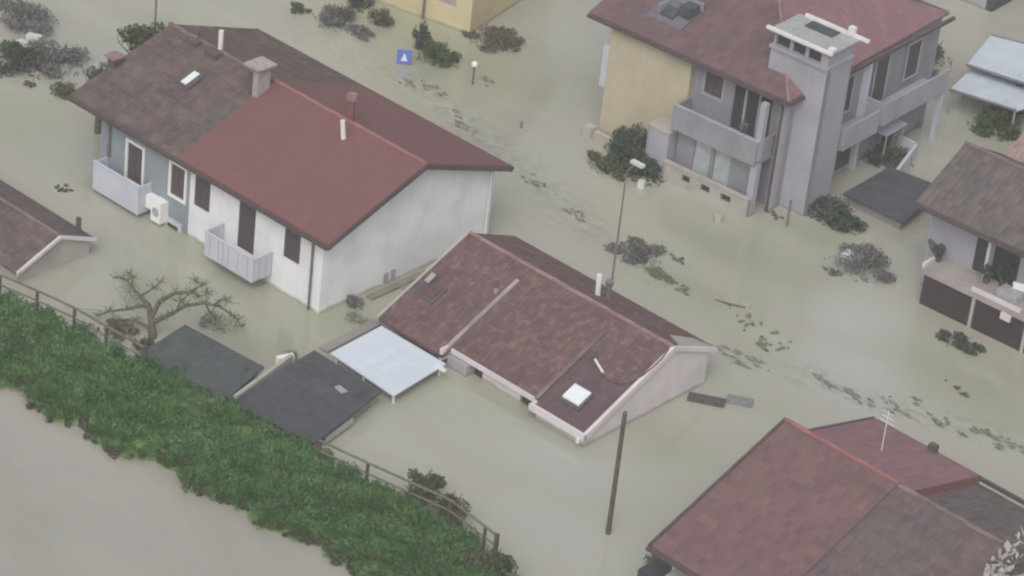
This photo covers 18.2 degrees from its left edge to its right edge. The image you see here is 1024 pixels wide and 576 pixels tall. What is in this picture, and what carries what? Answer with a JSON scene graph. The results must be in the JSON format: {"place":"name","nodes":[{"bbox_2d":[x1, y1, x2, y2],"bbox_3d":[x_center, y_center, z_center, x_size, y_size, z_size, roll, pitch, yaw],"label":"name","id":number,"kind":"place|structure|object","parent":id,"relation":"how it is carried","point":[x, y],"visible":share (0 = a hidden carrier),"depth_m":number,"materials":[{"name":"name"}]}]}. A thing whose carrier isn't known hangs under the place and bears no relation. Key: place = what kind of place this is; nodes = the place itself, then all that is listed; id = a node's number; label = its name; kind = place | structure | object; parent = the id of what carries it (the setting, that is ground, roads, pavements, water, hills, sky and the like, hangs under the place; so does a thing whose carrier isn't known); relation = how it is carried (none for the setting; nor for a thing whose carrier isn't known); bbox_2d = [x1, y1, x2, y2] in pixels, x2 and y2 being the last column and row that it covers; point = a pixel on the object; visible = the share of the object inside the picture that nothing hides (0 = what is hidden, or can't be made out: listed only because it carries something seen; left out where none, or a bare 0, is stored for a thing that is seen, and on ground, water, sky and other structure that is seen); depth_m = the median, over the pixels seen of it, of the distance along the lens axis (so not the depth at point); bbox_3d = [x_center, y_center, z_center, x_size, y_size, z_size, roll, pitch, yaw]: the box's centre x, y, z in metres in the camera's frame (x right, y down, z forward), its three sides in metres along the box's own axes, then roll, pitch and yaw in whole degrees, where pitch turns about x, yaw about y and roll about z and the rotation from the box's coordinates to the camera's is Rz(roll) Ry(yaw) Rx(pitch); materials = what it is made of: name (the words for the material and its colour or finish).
{"place":"outdoors","nodes":[
{"label":"outdoors","id":0,"kind":"place"},
{"bbox_2d":[0,385,357,575],"bbox_3d":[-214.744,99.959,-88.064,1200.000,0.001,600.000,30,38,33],"label":"river","id":1,"kind":"structure","parent":0,"point":[73,502],"depth_m":105.77,"materials":[{"name":"liquid"}]},
{"bbox_2d":[0,316,463,575],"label":"embankment","id":2,"kind":"structure","parent":0,"point":[74,421],"depth_m":108.89,"materials":[{"name":"plant"}]},
{"bbox_2d":[0,274,147,363],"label":"railing","id":3,"kind":"object","parent":2,"relation":"on","point":[105,335],"visible":0.88,"depth_m":114.08,"materials":[{"name":"brown wood"}]},
{"bbox_2d":[0,370,399,575],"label":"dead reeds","id":4,"kind":"object","parent":2,"relation":"on","point":[116,452],"visible":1,"depth_m":107.38,"materials":[{"name":"green plant"}]},
{"bbox_2d":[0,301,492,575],"bbox_3d":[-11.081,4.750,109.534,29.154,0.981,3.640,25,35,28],"label":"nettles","id":5,"kind":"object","parent":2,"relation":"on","point":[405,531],"visible":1,"depth_m":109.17,"materials":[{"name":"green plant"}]},
{"bbox_2d":[0,291,502,575],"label":"grass","id":6,"kind":"structure","parent":2,"relation":"on","point":[162,410],"depth_m":108.68,"materials":[{"name":"plant"}]},
{"bbox_2d":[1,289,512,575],"bbox_3d":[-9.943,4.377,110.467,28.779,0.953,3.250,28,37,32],"label":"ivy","id":7,"kind":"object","parent":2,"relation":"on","point":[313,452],"visible":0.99,"depth_m":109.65,"materials":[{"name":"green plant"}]},
{"bbox_2d":[317,439,499,555],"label":"railing","id":8,"kind":"object","parent":2,"relation":"on","point":[495,544],"visible":0.85,"depth_m":106.70,"materials":[{"name":"brown wood"}]},
{"bbox_2d":[452,541,489,572],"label":"shrub","id":9,"kind":"object","parent":2,"relation":"on","point":[475,560],"visible":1,"depth_m":104.14,"materials":[{"name":"green plant"}]},
{"bbox_2d":[475,548,518,575],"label":"shrub","id":10,"kind":"object","parent":2,"relation":"on","point":[504,562],"visible":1,"depth_m":104.24,"materials":[{"name":"green plant"}]},
{"bbox_2d":[0,0,1023,575],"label":"floodwater","id":11,"kind":"structure","parent":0,"point":[528,486],"depth_m":121.60,"materials":[{"name":"liquid"}]},
{"bbox_2d":[0,39,48,78],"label":"shrub","id":12,"kind":"object","parent":11,"relation":"on","point":[15,50],"visible":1,"depth_m":132.34,"materials":[{"name":"green plant"}]},
{"bbox_2d":[0,0,59,35],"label":"shrub","id":13,"kind":"object","parent":11,"relation":"on","point":[23,13],"visible":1,"depth_m":135.65,"materials":[{"name":"grey plant"}]},
{"bbox_2d":[26,32,42,41],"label":"floating board","id":14,"kind":"object","parent":11,"relation":"on","point":[31,36],"visible":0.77,"depth_m":134.50,"materials":[{"name":"white paint"}]},
{"bbox_2d":[0,180,96,281],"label":"cottage","id":15,"kind":"structure","parent":11,"relation":"in","point":[36,238],"depth_m":118.86,"materials":[{"name":"brown tile"}]},
{"bbox_2d":[21,37,91,83],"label":"shrub","id":16,"kind":"object","parent":11,"relation":"on","point":[74,54],"visible":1,"depth_m":132.88,"materials":[{"name":"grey plant"}]},
{"bbox_2d":[49,81,76,99],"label":"shrub","id":17,"kind":"object","parent":11,"relation":"on","point":[60,88],"visible":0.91,"depth_m":130.78,"materials":[{"name":"green plant"}]},
{"bbox_2d":[82,62,107,134],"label":"tree","id":18,"kind":"object","parent":11,"relation":"in","point":[93,71],"visible":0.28,"depth_m":126.73,"materials":[{"name":"green plant"}]},
{"bbox_2d":[104,318,140,341],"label":"shrub","id":19,"kind":"object","parent":11,"relation":"on","point":[114,322],"visible":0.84,"depth_m":115.48,"materials":[{"name":"green plant"}]},
{"bbox_2d":[116,22,165,52],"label":"tree","id":20,"kind":"object","parent":11,"relation":"in","point":[138,35],"visible":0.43,"depth_m":127.02,"materials":[{"name":"green plant"}]},
{"bbox_2d":[131,335,154,350],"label":"shrub","id":21,"kind":"object","parent":11,"relation":"on","point":[148,340],"visible":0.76,"depth_m":114.92,"materials":[{"name":"green plant"}]},
{"bbox_2d":[199,309,224,331],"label":"shrub","id":22,"kind":"object","parent":11,"relation":"on","point":[205,318],"visible":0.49,"depth_m":116.51,"materials":[{"name":"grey plant"}]},
{"bbox_2d":[290,1,311,14],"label":"shrub","id":23,"kind":"object","parent":11,"relation":"on","point":[298,6],"visible":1,"depth_m":139.39,"materials":[{"name":"green plant"}]},
{"bbox_2d":[313,3,355,30],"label":"shrub","id":24,"kind":"object","parent":11,"relation":"on","point":[330,15],"visible":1,"depth_m":138.61,"materials":[{"name":"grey plant"}]},
{"bbox_2d":[346,293,364,309],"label":"shrub","id":25,"kind":"object","parent":11,"relation":"on","point":[352,301],"visible":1,"depth_m":118.75,"materials":[{"name":"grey plant"}]},
{"bbox_2d":[342,310,370,325],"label":"shrub","id":26,"kind":"object","parent":11,"relation":"on","point":[354,316],"visible":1,"depth_m":118.00,"materials":[{"name":"green plant"}]},
{"bbox_2d":[344,23,375,41],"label":"shrub","id":27,"kind":"object","parent":11,"relation":"on","point":[360,31],"visible":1,"depth_m":138.01,"materials":[{"name":"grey plant"}]},
{"bbox_2d":[347,0,375,12],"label":"shrub","id":28,"kind":"object","parent":11,"relation":"on","point":[359,3],"visible":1,"depth_m":140.28,"materials":[{"name":"green plant"}]},
{"bbox_2d":[366,7,394,27],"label":"shrub","id":29,"kind":"object","parent":11,"relation":"on","point":[378,16],"visible":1,"depth_m":139.11,"materials":[{"name":"brown plant"}]},
{"bbox_2d":[412,18,431,51],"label":"shrub","id":30,"kind":"object","parent":11,"relation":"on","point":[424,35],"visible":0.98,"depth_m":137.30,"materials":[{"name":"green plant"}]},
{"bbox_2d":[404,467,447,507],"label":"shrub","id":31,"kind":"object","parent":11,"relation":"in","point":[434,483],"visible":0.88,"depth_m":107.73,"materials":[{"name":"green plant"}]},
{"bbox_2d":[415,36,461,67],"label":"shrub","id":32,"kind":"object","parent":11,"relation":"on","point":[432,48],"visible":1,"depth_m":136.43,"materials":[{"name":"green plant"}]},
{"bbox_2d":[375,0,521,33],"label":"yellow house","id":33,"kind":"structure","parent":11,"relation":"in","point":[468,16],"depth_m":139.58,"materials":[{"name":"paint"}]},
{"bbox_2d":[452,109,478,134],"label":"floating weeds","id":34,"kind":"object","parent":11,"relation":"on","point":[458,123],"visible":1,"depth_m":131.87,"materials":[{"name":"plant"}]},
{"bbox_2d":[461,24,525,53],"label":"shrub","id":35,"kind":"object","parent":11,"relation":"on","point":[494,35],"visible":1,"depth_m":138.92,"materials":[{"name":"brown plant"}]},
{"bbox_2d":[497,35,521,52],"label":"shrub","id":36,"kind":"object","parent":11,"relation":"on","point":[510,42],"visible":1,"depth_m":138.27,"materials":[{"name":"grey plant"}]},
{"bbox_2d":[521,173,546,187],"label":"floating weeds","id":37,"kind":"object","parent":11,"relation":"on","point":[535,183],"visible":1,"depth_m":128.31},
{"bbox_2d":[377,231,717,446],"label":"bungalow","id":38,"kind":"object","parent":11,"relation":"on","point":[533,328],"visible":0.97,"depth_m":115.50,"materials":[{"name":"tile"}]},
{"bbox_2d":[596,348,669,384],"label":"roof hose","id":39,"kind":"object","parent":38,"relation":"on","point":[654,365],"visible":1,"depth_m":113.22,"materials":[{"name":"rubber"}]},
{"bbox_2d":[586,150,632,181],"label":"shrub","id":40,"kind":"object","parent":11,"relation":"on","point":[606,164],"visible":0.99,"depth_m":129.71,"materials":[{"name":"green plant"}]},
{"bbox_2d":[603,122,647,174],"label":"shrub","id":41,"kind":"object","parent":11,"relation":"on","point":[631,142],"visible":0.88,"depth_m":130.42,"materials":[{"name":"green plant"}]},
{"bbox_2d":[611,159,645,279],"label":"street lamp","id":42,"kind":"object","parent":11,"relation":"on","point":[637,163],"visible":0.89,"depth_m":120.41,"materials":[{"name":"metal"}]},
{"bbox_2d":[603,235,666,264],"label":"shrub","id":43,"kind":"object","parent":11,"relation":"on","point":[633,257],"visible":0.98,"depth_m":124.07,"materials":[{"name":"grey plant"}]},
{"bbox_2d":[619,148,663,186],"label":"shrub","id":44,"kind":"object","parent":11,"relation":"on","point":[652,167],"visible":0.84,"depth_m":129.45,"materials":[{"name":"green plant"}]},
{"bbox_2d":[643,265,675,284],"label":"floating weeds","id":45,"kind":"object","parent":11,"relation":"on","point":[656,271],"visible":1,"depth_m":122.93,"materials":[{"name":"green plant"}]},
{"bbox_2d":[715,345,751,368],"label":"floating weeds","id":46,"kind":"object","parent":11,"relation":"on","point":[740,362],"visible":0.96,"depth_m":118.47,"materials":[{"name":"plant"}]},
{"bbox_2d":[735,348,769,371],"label":"floating weeds","id":47,"kind":"object","parent":11,"relation":"on","point":[752,358],"visible":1,"depth_m":118.31,"materials":[{"name":"plant"}]},
{"bbox_2d":[759,330,792,350],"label":"floating weeds","id":48,"kind":"object","parent":11,"relation":"on","point":[767,343],"visible":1,"depth_m":119.58,"materials":[{"name":"plant"}]},
{"bbox_2d":[806,201,823,217],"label":"shrub","id":49,"kind":"object","parent":11,"relation":"on","point":[810,212],"visible":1,"depth_m":128.17,"materials":[{"name":"green plant"}]},
{"bbox_2d":[810,372,837,389],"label":"floating weeds","id":50,"kind":"object","parent":11,"relation":"on","point":[820,378],"visible":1,"depth_m":117.56,"materials":[{"name":"plant"}]},
{"bbox_2d":[646,411,1023,575],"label":"farmhouse","id":51,"kind":"object","parent":11,"relation":"in","point":[867,496],"visible":1,"depth_m":104.33,"materials":[{"name":"tile"}]},
{"bbox_2d":[808,194,868,234],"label":"shrub","id":52,"kind":"object","parent":11,"relation":"on","point":[844,223],"visible":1,"depth_m":127.63,"materials":[{"name":"green plant"}]},
{"bbox_2d":[843,387,874,407],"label":"floating weeds","id":53,"kind":"object","parent":11,"relation":"on","point":[855,396],"visible":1,"depth_m":116.88,"materials":[{"name":"plant"}]},
{"bbox_2d":[824,242,897,283],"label":"shrub","id":54,"kind":"object","parent":11,"relation":"in","point":[874,256],"visible":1,"depth_m":124.87,"materials":[{"name":"grey plant"}]},
{"bbox_2d":[860,138,913,170],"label":"shrub","id":55,"kind":"object","parent":11,"relation":"on","point":[888,157],"visible":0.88,"depth_m":132.70,"materials":[{"name":"green plant"}]},
{"bbox_2d":[881,395,911,417],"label":"floating weeds","id":56,"kind":"object","parent":11,"relation":"on","point":[896,408],"visible":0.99,"depth_m":116.36,"materials":[{"name":"plant"}]},
{"bbox_2d":[911,396,967,436],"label":"floating weeds","id":57,"kind":"object","parent":11,"relation":"on","point":[933,419],"visible":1,"depth_m":116.03,"materials":[{"name":"plant"}]},
{"bbox_2d":[934,40,952,66],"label":"shrub","id":58,"kind":"object","parent":11,"relation":"on","point":[939,52],"visible":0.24,"depth_m":141.25,"materials":[{"name":"green plant"}]},
{"bbox_2d":[935,328,986,355],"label":"shrub","id":59,"kind":"object","parent":11,"relation":"on","point":[960,338],"visible":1,"depth_m":120.61,"materials":[{"name":"green plant"}]},
{"bbox_2d":[913,141,1023,352],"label":"garage house","id":60,"kind":"structure","parent":11,"relation":"on","point":[970,199],"depth_m":121.75,"materials":[{"name":"tile"}]},
{"bbox_2d":[933,243,945,262],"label":"potted plant","id":61,"kind":"object","parent":60,"relation":"on","point":[939,253],"visible":1,"depth_m":122.55,"materials":[{"name":"green plant"}]},
{"bbox_2d":[919,275,972,325],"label":"garage door","id":62,"kind":"structure","parent":60,"relation":"in","point":[937,296],"depth_m":122.29,"materials":[{"name":"metal"}]},
{"bbox_2d":[972,238,988,272],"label":"terrace door","id":63,"kind":"structure","parent":60,"relation":"in","point":[982,245],"depth_m":122.14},
{"bbox_2d":[980,263,994,283],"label":"potted plant","id":64,"kind":"object","parent":60,"relation":"on","point":[987,276],"visible":1,"depth_m":121.53,"materials":[{"name":"green plant"}]},
{"bbox_2d":[971,299,1023,350],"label":"garage door","id":65,"kind":"structure","parent":60,"relation":"in","point":[986,320],"depth_m":121.10,"materials":[{"name":"metal"}]},
{"bbox_2d":[996,262,1014,286],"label":"potted plant","id":66,"kind":"object","parent":60,"relation":"on","point":[1006,279],"visible":1,"depth_m":121.27,"materials":[{"name":"green plant"}]},
{"bbox_2d":[991,246,1020,285],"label":"terrace door","id":67,"kind":"structure","parent":60,"relation":"in","point":[1001,255],"depth_m":121.45,"materials":[{"name":"glass"}]},
{"bbox_2d":[996,284,1023,305],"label":"planter box","id":68,"kind":"object","parent":60,"relation":"on","point":[1008,294],"visible":1,"depth_m":120.70,"materials":[{"name":"concrete"}]},
{"bbox_2d":[946,68,1023,128],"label":"carport","id":69,"kind":"object","parent":11,"relation":"on","point":[983,86],"visible":0.78,"depth_m":136.88,"materials":[{"name":"metal"}]},
{"bbox_2d":[969,425,1004,449],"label":"floating weeds","id":70,"kind":"object","parent":11,"relation":"on","point":[989,435],"visible":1,"depth_m":115.55,"materials":[{"name":"plant"}]},
{"bbox_2d":[962,34,1023,97],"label":"carport","id":71,"kind":"object","parent":11,"relation":"on","point":[999,56],"visible":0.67,"depth_m":138.67,"materials":[{"name":"metal"}]},
{"bbox_2d":[967,99,1021,141],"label":"shrub","id":72,"kind":"object","parent":11,"relation":"on","point":[1000,116],"visible":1,"depth_m":135.90,"materials":[{"name":"green plant"}]},
{"bbox_2d":[998,435,1023,452],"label":"floating weeds","id":73,"kind":"object","parent":11,"relation":"on","point":[1013,445],"visible":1,"depth_m":115.13,"materials":[{"name":"plant"}]},
{"label":"far water","id":74,"kind":"structure","parent":0,"visible":0},
{"bbox_2d":[90,266,248,350],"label":"bare tree","id":75,"kind":"object","parent":74,"relation":"in","point":[152,322],"visible":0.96,"depth_m":114.79,"materials":[{"name":"brown plant"}]},
{"bbox_2d":[139,325,263,401],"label":"shed","id":76,"kind":"structure","parent":74,"relation":"in","point":[218,369],"depth_m":113.47,"materials":[{"name":"grey"}]},
{"bbox_2d":[233,354,292,407],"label":"garden wall","id":77,"kind":"structure","parent":74,"relation":"in","point":[286,361],"depth_m":113.18,"materials":[{"name":"concrete"}]},
{"bbox_2d":[66,22,513,313],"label":"semi detached house","id":78,"kind":"structure","parent":74,"relation":"on","point":[256,154],"depth_m":120.88,"materials":[{"name":"white paint"}]},
{"bbox_2d":[124,138,144,185],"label":"balcony door","id":79,"kind":"structure","parent":78,"relation":"in","point":[134,153],"depth_m":122.85,"materials":[{"name":"white paint"}]},
{"bbox_2d":[167,160,187,204],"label":"window","id":80,"kind":"structure","parent":78,"relation":"in","point":[177,177],"depth_m":121.39,"materials":[{"name":"white paint"}]},
{"bbox_2d":[237,201,255,254],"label":"balcony door","id":81,"kind":"structure","parent":78,"relation":"in","point":[247,216],"depth_m":119.42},
{"bbox_2d":[231,350,380,448],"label":"shed","id":82,"kind":"structure","parent":74,"relation":"in","point":[303,397],"depth_m":112.08,"materials":[{"name":"grey"}]},
{"bbox_2d":[319,319,381,353],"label":"garden wall","id":83,"kind":"structure","parent":74,"relation":"in","point":[349,336],"depth_m":116.82,"materials":[{"name":"grey paint"}]},
{"bbox_2d":[331,326,446,402],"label":"canopy","id":84,"kind":"object","parent":74,"relation":"in","point":[392,364],"visible":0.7,"depth_m":114.97,"materials":[{"name":"metal"}]},
{"bbox_2d":[366,269,424,300],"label":"passage wall","id":85,"kind":"structure","parent":74,"relation":"in","point":[404,283],"depth_m":120.17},
{"bbox_2d":[396,48,412,64],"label":"road sign","id":86,"kind":"object","parent":74,"relation":"in","point":[404,56],"visible":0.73,"depth_m":135.84,"materials":[{"name":"metal"}]},
{"bbox_2d":[431,492,471,525],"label":"shrub","id":87,"kind":"object","parent":74,"relation":"on","point":[444,502],"visible":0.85,"depth_m":106.79,"materials":[{"name":"green plant"}]},
{"bbox_2d":[583,123,625,153],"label":"garden wall","id":88,"kind":"structure","parent":74,"relation":"in","point":[590,130],"depth_m":131.88,"materials":[{"name":"beige stone"}]},
{"bbox_2d":[605,411,626,534],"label":"wooden pole","id":89,"kind":"object","parent":74,"relation":"in","point":[615,483],"visible":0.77,"depth_m":106.62,"materials":[{"name":"brown wood"}]},
{"bbox_2d":[637,558,671,575],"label":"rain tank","id":90,"kind":"object","parent":74,"relation":"in","point":[657,567],"visible":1,"depth_m":105.53,"materials":[{"name":"plastic"}]},
{"bbox_2d":[687,391,725,407],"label":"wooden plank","id":91,"kind":"object","parent":74,"relation":"on","point":[706,399],"visible":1,"depth_m":115.45,"materials":[{"name":"wood"}]},
{"bbox_2d":[726,394,752,407],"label":"floating bench","id":92,"kind":"object","parent":74,"relation":"on","point":[739,400],"visible":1,"depth_m":115.60,"materials":[{"name":"grey wood"}]},
{"bbox_2d":[587,0,955,217],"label":"apartment house","id":93,"kind":"structure","parent":74,"relation":"on","point":[815,94],"depth_m":128.72,"materials":[{"name":"beige paint"}]},
{"bbox_2d":[692,141,710,176],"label":"glazed door","id":94,"kind":"structure","parent":93,"relation":"in","point":[701,157],"depth_m":129.00,"materials":[{"name":"grey glass"}]},
{"bbox_2d":[701,70,725,102],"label":"window","id":95,"kind":"structure","parent":93,"relation":"in","point":[713,86],"depth_m":128.31,"materials":[{"name":"purple paint"}]},
{"bbox_2d":[712,150,730,186],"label":"glazed door","id":96,"kind":"structure","parent":93,"relation":"in","point":[721,165],"depth_m":128.50,"materials":[{"name":"grey glass"}]},
{"bbox_2d":[730,85,772,137],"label":"balcony door","id":97,"kind":"structure","parent":93,"relation":"in","point":[753,98],"depth_m":127.69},
{"bbox_2d":[833,147,850,173],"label":"side window","id":98,"kind":"structure","parent":93,"relation":"in","point":[842,157],"depth_m":131.40,"materials":[{"name":"purple paint"}]},
{"bbox_2d":[843,72,856,113],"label":"side window","id":99,"kind":"structure","parent":93,"relation":"in","point":[850,90],"depth_m":129.57,"materials":[{"name":"purple paint"}]},
{"bbox_2d":[870,53,892,101],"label":"side window","id":100,"kind":"structure","parent":93,"relation":"in","point":[882,66],"depth_m":131.16,"materials":[{"name":"purple paint"}]},
{"bbox_2d":[877,119,907,154],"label":"awning","id":101,"kind":"object","parent":93,"relation":"attached to","point":[891,127],"visible":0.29,"depth_m":132.65,"materials":[{"name":"white paint"}]},
{"bbox_2d":[902,37,923,81],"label":"side window","id":102,"kind":"structure","parent":93,"relation":"in","point":[914,50],"depth_m":132.77,"materials":[{"name":"purple paint"}]},
{"bbox_2d":[843,167,930,229],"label":"lean to","id":103,"kind":"object","parent":74,"relation":"in","point":[890,195],"visible":0.67,"depth_m":129.11,"materials":[{"name":"concrete"}]},
{"bbox_2d":[897,135,915,151],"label":"yard wall","id":104,"kind":"structure","parent":74,"relation":"in","point":[908,143],"depth_m":133.62,"materials":[{"name":"white paint"}]},
{"bbox_2d":[896,144,917,171],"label":"yard wall","id":105,"kind":"structure","parent":74,"relation":"in","point":[905,163],"depth_m":132.38,"materials":[{"name":"white paint"}]},
{"bbox_2d":[961,0,1011,11],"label":"pale house","id":106,"kind":"structure","parent":74,"relation":"on","point":[991,5],"depth_m":146.68,"materials":[{"name":"grey paint"}]},
{"bbox_2d":[1004,132,1023,162],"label":"neighbour house","id":107,"kind":"structure","parent":74,"relation":"on","point":[1015,150],"depth_m":128.84,"materials":[{"name":"pink tile"}]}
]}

